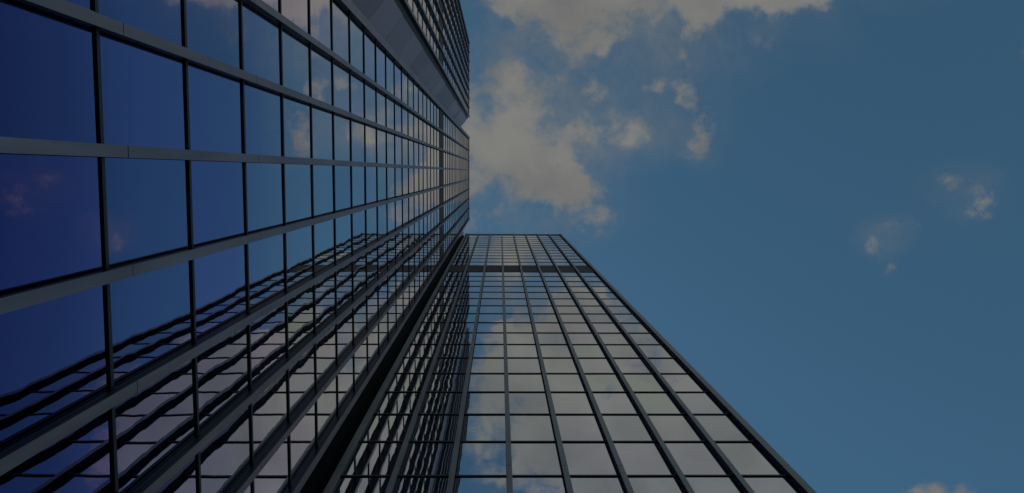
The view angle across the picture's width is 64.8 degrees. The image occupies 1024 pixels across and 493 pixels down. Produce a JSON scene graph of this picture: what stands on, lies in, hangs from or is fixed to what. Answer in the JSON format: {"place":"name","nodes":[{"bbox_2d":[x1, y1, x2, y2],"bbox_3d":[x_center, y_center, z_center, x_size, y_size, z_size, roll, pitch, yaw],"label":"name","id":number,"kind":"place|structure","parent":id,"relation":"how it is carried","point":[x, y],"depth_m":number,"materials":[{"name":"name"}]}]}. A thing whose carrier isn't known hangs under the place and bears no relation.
{"place":"outdoors","nodes":[
{"label":"outdoors","id":0,"kind":"place"},
{"bbox_2d":[0,0,469,492],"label":"glass skyscraper","id":1,"kind":"structure","parent":0,"point":[231,234],"depth_m":19.32,"materials":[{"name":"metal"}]},
{"bbox_2d":[0,0,98,142],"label":"window","id":2,"kind":"structure","parent":1,"relation":"in","point":[48,72],"depth_m":12.16,"materials":[{"name":"blue glass"}]},
{"bbox_2d":[0,153,103,295],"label":"window","id":3,"kind":"structure","parent":1,"relation":"in","point":[51,232],"depth_m":12.24,"materials":[{"name":"blue glass"}]},
{"bbox_2d":[0,285,108,451],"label":"window","id":4,"kind":"structure","parent":1,"relation":"in","point":[54,357],"depth_m":12.32,"materials":[{"name":"blue glass"}]},
{"bbox_2d":[0,410,112,492],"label":"window","id":5,"kind":"structure","parent":1,"relation":"in","point":[80,461],"depth_m":12.97,"materials":[{"name":"blue glass"}]},
{"bbox_2d":[98,0,183,46],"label":"window","id":6,"kind":"structure","parent":1,"relation":"in","point":[163,19],"depth_m":15.85,"materials":[{"name":"blue glass"}]},
{"bbox_2d":[100,30,186,149],"bbox_3d":[-7.103,-2.889,15.685,0.031,3.876,2.140,0,-85,-1],"label":"window","id":7,"kind":"structure","parent":1,"relation":"in","point":[143,87],"depth_m":15.41,"materials":[{"name":"blue glass"}]},
{"bbox_2d":[105,157,189,268],"bbox_3d":[-7.114,-0.759,15.883,0.036,3.876,2.140,0,-85,-1],"label":"window","id":8,"kind":"structure","parent":1,"relation":"in","point":[148,210],"depth_m":15.61,"materials":[{"name":"blue glass"}]},
{"bbox_2d":[110,260,192,387],"bbox_3d":[-7.125,1.372,16.081,0.032,3.876,2.140,0,-85,-1],"label":"window","id":9,"kind":"structure","parent":1,"relation":"in","point":[151,312],"depth_m":15.81,"materials":[{"name":"blue glass"}]},
{"bbox_2d":[115,359,195,492],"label":"window","id":10,"kind":"structure","parent":1,"relation":"in","point":[154,424],"depth_m":16.05,"materials":[{"name":"grey glass"}]},
{"bbox_2d":[155,454,197,492],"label":"window","id":11,"kind":"structure","parent":1,"relation":"in","point":[185,480],"depth_m":17.60,"materials":[{"name":"grey glass"}]},
{"bbox_2d":[186,0,240,68],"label":"window","id":12,"kind":"structure","parent":1,"relation":"in","point":[213,26],"depth_m":19.42,"materials":[{"name":"blue glass"}]},
{"bbox_2d":[188,61,242,153],"bbox_3d":[-7.162,-3.250,19.568,0.037,3.876,2.140,0,-85,-1],"label":"window","id":13,"kind":"structure","parent":1,"relation":"in","point":[215,97],"depth_m":19.36,"materials":[{"name":"blue glass"}]},
{"bbox_2d":[191,160,244,247],"bbox_3d":[-7.173,-1.120,19.766,0.035,3.876,2.140,0,-85,-1],"label":"window","id":14,"kind":"structure","parent":1,"relation":"in","point":[218,203],"depth_m":19.59,"materials":[{"name":"blue glass"}]},
{"bbox_2d":[194,244,246,341],"bbox_3d":[-7.183,1.011,19.964,0.030,3.876,2.140,0,-85,-1],"label":"window","id":15,"kind":"structure","parent":1,"relation":"in","point":[220,277],"depth_m":19.76,"materials":[{"name":"blue glass"}]},
{"bbox_2d":[197,325,248,432],"bbox_3d":[-7.194,3.142,20.162,0.032,3.876,2.140,0,-85,-1],"label":"window","id":16,"kind":"structure","parent":1,"relation":"in","point":[223,369],"depth_m":19.99,"materials":[{"name":"grey glass"}]},
{"bbox_2d":[200,405,250,492],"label":"window","id":17,"kind":"structure","parent":1,"relation":"in","point":[226,458],"depth_m":20.39,"materials":[{"name":"glass"}]},
{"bbox_2d":[242,0,280,84],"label":"window","id":18,"kind":"structure","parent":1,"relation":"in","point":[261,34],"depth_m":23.11,"materials":[{"name":"blue glass"}]},
{"bbox_2d":[244,81,281,155],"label":"window","id":19,"kind":"structure","parent":1,"relation":"in","point":[263,116],"depth_m":23.29,"materials":[{"name":"blue glass"}]},
{"bbox_2d":[246,162,283,233],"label":"window","id":20,"kind":"structure","parent":1,"relation":"in","point":[264,180],"depth_m":23.50,"materials":[{"name":"blue glass"}]},
{"bbox_2d":[248,234,284,311],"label":"window","id":21,"kind":"structure","parent":1,"relation":"in","point":[266,256],"depth_m":23.73,"materials":[{"name":"blue glass"}]},
{"bbox_2d":[250,302,286,387],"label":"window","id":22,"kind":"structure","parent":1,"relation":"in","point":[268,332],"depth_m":23.96,"materials":[{"name":"grey glass"}]},
{"bbox_2d":[252,370,287,462],"bbox_3d":[-7.263,4.912,24.243,0.034,3.876,2.140,0,-85,-1],"label":"window","id":23,"kind":"structure","parent":1,"relation":"in","point":[270,408],"depth_m":24.10,"materials":[{"name":"grey glass"}]},
{"bbox_2d":[254,438,288,492],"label":"window","id":24,"kind":"structure","parent":1,"relation":"in","point":[274,477],"depth_m":24.88,"materials":[{"name":"grey glass"}]},
{"bbox_2d":[281,0,308,33],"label":"window","id":25,"kind":"structure","parent":1,"relation":"in","point":[297,11],"depth_m":27.27,"materials":[{"name":"grey glass"}]},
{"bbox_2d":[282,26,309,95],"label":"window","id":26,"kind":"structure","parent":1,"relation":"in","point":[296,66],"depth_m":27.01,"materials":[{"name":"blue glass"}]},
{"bbox_2d":[283,95,310,157],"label":"window","id":27,"kind":"structure","parent":1,"relation":"in","point":[297,115],"depth_m":27.29,"materials":[{"name":"blue glass"}]},
{"bbox_2d":[285,164,311,224],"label":"window","id":28,"kind":"structure","parent":1,"relation":"in","point":[298,178],"depth_m":27.47,"materials":[{"name":"blue glass"}]},
{"bbox_2d":[286,225,312,289],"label":"window","id":29,"kind":"structure","parent":1,"relation":"in","point":[299,241],"depth_m":27.64,"materials":[{"name":"blue glass"}]},
{"bbox_2d":[288,286,313,355],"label":"window","id":30,"kind":"structure","parent":1,"relation":"in","point":[301,307],"depth_m":27.82,"materials":[{"name":"glass"}]},
{"bbox_2d":[289,344,314,419],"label":"window","id":31,"kind":"structure","parent":1,"relation":"in","point":[302,373],"depth_m":27.99,"materials":[{"name":"grey glass"}]},
{"bbox_2d":[291,403,315,483],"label":"window","id":32,"kind":"structure","parent":1,"relation":"in","point":[303,438],"depth_m":28.29,"materials":[{"name":"grey glass"}]},
{"bbox_2d":[310,0,331,49],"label":"window","id":33,"kind":"structure","parent":1,"relation":"in","point":[320,10],"depth_m":30.91,"materials":[{"name":"blue glass"}]},
{"bbox_2d":[311,45,331,104],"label":"window","id":34,"kind":"structure","parent":1,"relation":"in","point":[321,64],"depth_m":30.95,"materials":[{"name":"blue glass"}]},
{"bbox_2d":[312,105,332,159],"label":"window","id":35,"kind":"structure","parent":1,"relation":"in","point":[322,119],"depth_m":31.15,"materials":[{"name":"blue glass"}]},
{"bbox_2d":[313,165,333,217],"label":"window","id":36,"kind":"structure","parent":1,"relation":"in","point":[322,174],"depth_m":31.37,"materials":[{"name":"blue glass"}]},
{"bbox_2d":[314,219,334,274],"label":"window","id":37,"kind":"structure","parent":1,"relation":"in","point":[324,231],"depth_m":31.58,"materials":[{"name":"blue glass"}]},
{"bbox_2d":[315,272,335,331],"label":"window","id":38,"kind":"structure","parent":1,"relation":"in","point":[325,288],"depth_m":31.79,"materials":[{"name":"glass"}]},
{"bbox_2d":[316,325,335,387],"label":"window","id":39,"kind":"structure","parent":1,"relation":"in","point":[326,346],"depth_m":32.01,"materials":[{"name":"glass"}]},
{"bbox_2d":[317,376,336,444],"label":"window","id":40,"kind":"structure","parent":1,"relation":"in","point":[327,402],"depth_m":32.24,"materials":[{"name":"grey glass"}]},
{"bbox_2d":[332,0,348,62],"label":"window","id":41,"kind":"structure","parent":1,"relation":"in","point":[340,14],"depth_m":34.60,"materials":[{"name":"blue glass"}]},
{"bbox_2d":[333,60,349,111],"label":"window","id":42,"kind":"structure","parent":1,"relation":"in","point":[341,74],"depth_m":34.86,"materials":[{"name":"blue glass"}]},
{"bbox_2d":[334,113,350,160],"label":"window","id":43,"kind":"structure","parent":1,"relation":"in","point":[341,123],"depth_m":35.10,"materials":[{"name":"blue glass"}]},
{"bbox_2d":[335,165,350,211],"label":"window","id":44,"kind":"structure","parent":1,"relation":"in","point":[342,173],"depth_m":35.17,"materials":[{"name":"blue glass"}]},
{"bbox_2d":[336,214,351,262],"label":"window","id":45,"kind":"structure","parent":1,"relation":"in","point":[343,224],"depth_m":35.42,"materials":[{"name":"blue glass"}]},
{"bbox_2d":[337,262,352,312],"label":"window","id":46,"kind":"structure","parent":1,"relation":"in","point":[344,275],"depth_m":35.68,"materials":[{"name":"blue glass"}]},
{"bbox_2d":[337,309,352,362],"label":"window","id":47,"kind":"structure","parent":1,"relation":"in","point":[345,325],"depth_m":35.95,"materials":[{"name":"glass"}]},
{"bbox_2d":[338,356,353,412],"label":"window","id":48,"kind":"structure","parent":1,"relation":"in","point":[345,377],"depth_m":36.02,"materials":[{"name":"grey glass"}]},
{"bbox_2d":[350,14,363,72],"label":"window","id":49,"kind":"structure","parent":1,"relation":"in","point":[356,30],"depth_m":38.47,"materials":[{"name":"blue glass"}]},
{"bbox_2d":[351,72,363,117],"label":"window","id":50,"kind":"structure","parent":1,"relation":"in","point":[357,84],"depth_m":38.77,"materials":[{"name":"blue glass"}]},
{"bbox_2d":[352,119,364,161],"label":"window","id":51,"kind":"structure","parent":1,"relation":"in","point":[358,128],"depth_m":39.08,"materials":[{"name":"blue glass"}]},
{"bbox_2d":[352,166,364,207],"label":"window","id":52,"kind":"structure","parent":1,"relation":"in","point":[358,172],"depth_m":39.14,"materials":[{"name":"blue glass"}]},
{"bbox_2d":[353,210,365,253],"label":"window","id":53,"kind":"structure","parent":1,"relation":"in","point":[359,219],"depth_m":39.45,"materials":[{"name":"blue glass"}]},
{"bbox_2d":[353,253,365,298],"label":"window","id":54,"kind":"structure","parent":1,"relation":"in","point":[359,265],"depth_m":39.52,"materials":[{"name":"blue glass"}]},
{"bbox_2d":[354,297,366,342],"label":"window","id":55,"kind":"structure","parent":1,"relation":"in","point":[360,310],"depth_m":39.83,"materials":[{"name":"glass"}]},
{"bbox_2d":[355,339,366,388],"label":"window","id":56,"kind":"structure","parent":1,"relation":"in","point":[361,354],"depth_m":39.89,"materials":[{"name":"grey glass"}]},
{"bbox_2d":[365,30,375,81],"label":"window","id":57,"kind":"structure","parent":1,"relation":"in","point":[369,40],"depth_m":42.31,"materials":[{"name":"blue glass"}]},
{"bbox_2d":[365,82,375,121],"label":"window","id":58,"kind":"structure","parent":1,"relation":"in","point":[370,92],"depth_m":42.66,"materials":[{"name":"blue glass"}]},
{"bbox_2d":[366,124,376,162],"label":"window","id":59,"kind":"structure","parent":1,"relation":"in","point":[370,130],"depth_m":43.03,"materials":[{"name":"blue glass"}]},
{"bbox_2d":[366,167,376,204],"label":"window","id":60,"kind":"structure","parent":1,"relation":"in","point":[371,172],"depth_m":43.09,"materials":[{"name":"blue glass"}]},
{"bbox_2d":[323,233,816,492],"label":"glass tower","id":61,"kind":"structure","parent":0,"point":[540,363],"depth_m":40.18,"materials":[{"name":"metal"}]},
{"bbox_2d":[334,477,389,492],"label":"window","id":62,"kind":"structure","parent":61,"relation":"in","point":[346,484],"depth_m":29.63,"materials":[{"name":"grey glass"}]},
{"bbox_2d":[343,442,402,474],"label":"window","id":63,"kind":"structure","parent":61,"relation":"in","point":[369,458],"depth_m":32.39,"materials":[{"name":"grey glass"}]},
{"bbox_2d":[360,415,412,440],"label":"window","id":64,"kind":"structure","parent":61,"relation":"in","point":[381,427],"depth_m":36.20,"materials":[{"name":"grey glass"}]},
{"bbox_2d":[375,393,420,412],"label":"window","id":65,"kind":"structure","parent":61,"relation":"in","point":[390,402],"depth_m":40.10,"materials":[{"name":"grey glass"}]},
{"bbox_2d":[386,374,426,390],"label":"window","id":66,"kind":"structure","parent":61,"relation":"in","point":[400,382],"depth_m":44.07,"materials":[{"name":"grey glass"}]},
{"bbox_2d":[396,358,432,372],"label":"window","id":67,"kind":"structure","parent":61,"relation":"in","point":[407,365],"depth_m":47.95,"materials":[{"name":"grey glass"}]},
{"bbox_2d":[392,477,448,492],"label":"window","id":68,"kind":"structure","parent":61,"relation":"in","point":[403,484],"depth_m":29.66,"materials":[{"name":"grey glass"}]},
{"bbox_2d":[398,442,453,474],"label":"window","id":69,"kind":"structure","parent":61,"relation":"in","point":[420,458],"depth_m":32.34,"materials":[{"name":"grey glass"}]},
{"bbox_2d":[410,415,458,440],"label":"window","id":70,"kind":"structure","parent":61,"relation":"in","point":[427,427],"depth_m":36.23,"materials":[{"name":"black glass"}]},
{"bbox_2d":[419,392,462,412],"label":"window","id":71,"kind":"structure","parent":61,"relation":"in","point":[432,402],"depth_m":40.14,"materials":[{"name":"grey glass"}]},
{"bbox_2d":[427,374,465,390],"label":"window","id":72,"kind":"structure","parent":61,"relation":"in","point":[438,382],"depth_m":44.12,"materials":[{"name":"black glass"}]},
{"bbox_2d":[433,358,468,372],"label":"window","id":73,"kind":"structure","parent":61,"relation":"in","point":[443,365],"depth_m":47.98,"materials":[{"name":"grey glass"}]},
{"bbox_2d":[452,477,506,492],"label":"window","id":74,"kind":"structure","parent":61,"relation":"in","point":[461,484],"depth_m":29.68,"materials":[{"name":"blue glass"}]},
{"bbox_2d":[455,442,506,474],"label":"window","id":75,"kind":"structure","parent":61,"relation":"in","point":[474,458],"depth_m":32.45,"materials":[{"name":"blue glass"}]},
{"bbox_2d":[460,415,505,440],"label":"window","id":76,"kind":"structure","parent":61,"relation":"in","point":[474,427],"depth_m":36.26,"materials":[{"name":"blue glass"}]},
{"bbox_2d":[464,393,504,412],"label":"window","id":77,"kind":"structure","parent":61,"relation":"in","point":[475,402],"depth_m":40.17,"materials":[{"name":"glass"}]},
{"bbox_2d":[468,374,504,390],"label":"window","id":78,"kind":"structure","parent":61,"relation":"in","point":[477,382],"depth_m":44.15,"materials":[{"name":"glass"}]},
{"bbox_2d":[470,358,503,372],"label":"window","id":79,"kind":"structure","parent":61,"relation":"in","point":[478,365],"depth_m":48.03,"materials":[{"name":"grey glass"}]},
{"bbox_2d":[473,345,503,356],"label":"window","id":80,"kind":"structure","parent":61,"relation":"in","point":[479,350],"depth_m":51.79,"materials":[{"name":"blue glass"}]},
{"bbox_2d":[508,358,541,372],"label":"window","id":81,"kind":"structure","parent":61,"relation":"in","point":[515,365],"depth_m":48.08,"materials":[{"name":"grey glass"}]},
{"bbox_2d":[508,374,545,390],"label":"window","id":82,"kind":"structure","parent":61,"relation":"in","point":[517,382],"depth_m":44.20,"materials":[{"name":"grey glass"}]},
{"bbox_2d":[509,393,549,412],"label":"window","id":83,"kind":"structure","parent":61,"relation":"in","point":[518,402],"depth_m":40.22,"materials":[{"name":"grey glass"}]},
{"bbox_2d":[510,415,555,440],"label":"window","id":84,"kind":"structure","parent":61,"relation":"in","point":[522,427],"depth_m":36.30,"materials":[{"name":"grey glass"}]},
{"bbox_2d":[511,443,562,474],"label":"window","id":85,"kind":"structure","parent":61,"relation":"in","point":[527,458],"depth_m":32.39,"materials":[{"name":"grey glass"}]},
{"bbox_2d":[512,477,566,492],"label":"window","id":86,"kind":"structure","parent":61,"relation":"in","point":[520,484],"depth_m":29.71,"materials":[{"name":"glass"}]},
{"bbox_2d":[543,358,578,372],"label":"window","id":87,"kind":"structure","parent":61,"relation":"in","point":[552,365],"depth_m":48.12,"materials":[{"name":"grey glass"}]},
{"bbox_2d":[547,374,585,390],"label":"window","id":88,"kind":"structure","parent":61,"relation":"in","point":[557,382],"depth_m":44.23,"materials":[{"name":"grey glass"}]},
{"bbox_2d":[551,393,594,412],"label":"window","id":89,"kind":"structure","parent":61,"relation":"in","point":[562,402],"depth_m":40.26,"materials":[{"name":"grey glass"}]},
{"bbox_2d":[556,415,605,440],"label":"window","id":90,"kind":"structure","parent":61,"relation":"in","point":[571,427],"depth_m":36.33,"materials":[{"name":"grey glass"}]},
{"bbox_2d":[562,443,619,474],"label":"window","id":91,"kind":"structure","parent":61,"relation":"in","point":[581,458],"depth_m":32.42,"materials":[{"name":"grey glass"}]},
{"bbox_2d":[578,358,615,372],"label":"window","id":92,"kind":"structure","parent":61,"relation":"in","point":[589,365],"depth_m":48.17,"materials":[{"name":"grey glass"}]},
{"bbox_2d":[570,477,626,492],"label":"window","id":93,"kind":"structure","parent":61,"relation":"in","point":[579,484],"depth_m":29.75,"materials":[{"name":"grey glass"}]},
{"bbox_2d":[585,374,626,390],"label":"window","id":94,"kind":"structure","parent":61,"relation":"in","point":[597,382],"depth_m":44.28,"materials":[{"name":"grey glass"}]},
{"bbox_2d":[593,393,639,412],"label":"window","id":95,"kind":"structure","parent":61,"relation":"in","point":[606,402],"depth_m":40.29,"materials":[{"name":"grey glass"}]},
{"bbox_2d":[602,415,655,440],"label":"window","id":96,"kind":"structure","parent":61,"relation":"in","point":[620,427],"depth_m":36.37,"materials":[{"name":"grey glass"}]},
{"bbox_2d":[613,358,652,372],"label":"window","id":97,"kind":"structure","parent":61,"relation":"in","point":[626,365],"depth_m":48.20,"materials":[{"name":"grey glass"}]},
{"bbox_2d":[613,442,674,474],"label":"window","id":98,"kind":"structure","parent":61,"relation":"in","point":[637,458],"depth_m":32.47,"materials":[{"name":"grey glass"}]},
{"bbox_2d":[623,374,666,390],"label":"window","id":99,"kind":"structure","parent":61,"relation":"in","point":[638,382],"depth_m":44.32,"materials":[{"name":"grey glass"}]},
{"bbox_2d":[628,477,685,492],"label":"window","id":100,"kind":"structure","parent":61,"relation":"in","point":[639,484],"depth_m":29.77,"materials":[{"name":"grey glass"}]},
{"bbox_2d":[635,393,683,412],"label":"window","id":101,"kind":"structure","parent":61,"relation":"in","point":[651,402],"depth_m":40.33,"materials":[{"name":"grey glass"}]},
{"bbox_2d":[649,358,689,372],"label":"window","id":102,"kind":"structure","parent":61,"relation":"in","point":[663,365],"depth_m":48.25,"materials":[{"name":"grey glass"}]},
{"bbox_2d":[648,415,704,440],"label":"window","id":103,"kind":"structure","parent":61,"relation":"in","point":[670,427],"depth_m":36.40,"materials":[{"name":"grey glass"}]},
{"bbox_2d":[661,374,706,390],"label":"window","id":104,"kind":"structure","parent":61,"relation":"in","point":[678,382],"depth_m":44.36,"materials":[{"name":"grey glass"}]},
{"bbox_2d":[664,442,730,474],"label":"window","id":105,"kind":"structure","parent":61,"relation":"in","point":[693,458],"depth_m":32.58,"materials":[{"name":"grey glass"}]},
{"bbox_2d":[676,393,727,412],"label":"window","id":106,"kind":"structure","parent":61,"relation":"in","point":[695,402],"depth_m":40.35,"materials":[{"name":"grey glass"}]},
{"bbox_2d":[686,477,744,492],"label":"window","id":107,"kind":"structure","parent":61,"relation":"in","point":[698,484],"depth_m":29.79,"materials":[{"name":"grey glass"}]},
{"bbox_2d":[694,415,753,440],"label":"window","id":108,"kind":"structure","parent":61,"relation":"in","point":[720,427],"depth_m":36.43,"materials":[{"name":"grey glass"}]},
{"bbox_2d":[715,442,785,474],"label":"window","id":109,"kind":"structure","parent":61,"relation":"in","point":[748,458],"depth_m":32.61,"materials":[{"name":"grey glass"}]},
{"bbox_2d":[743,477,802,492],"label":"window","id":110,"kind":"structure","parent":61,"relation":"in","point":[758,484],"depth_m":29.83,"materials":[{"name":"grey glass"}]},
{"bbox_2d":[460,0,1023,492],"label":"sky","id":111,"kind":"structure","parent":0,"point":[818,205],"materials":[{"name":"blue"}]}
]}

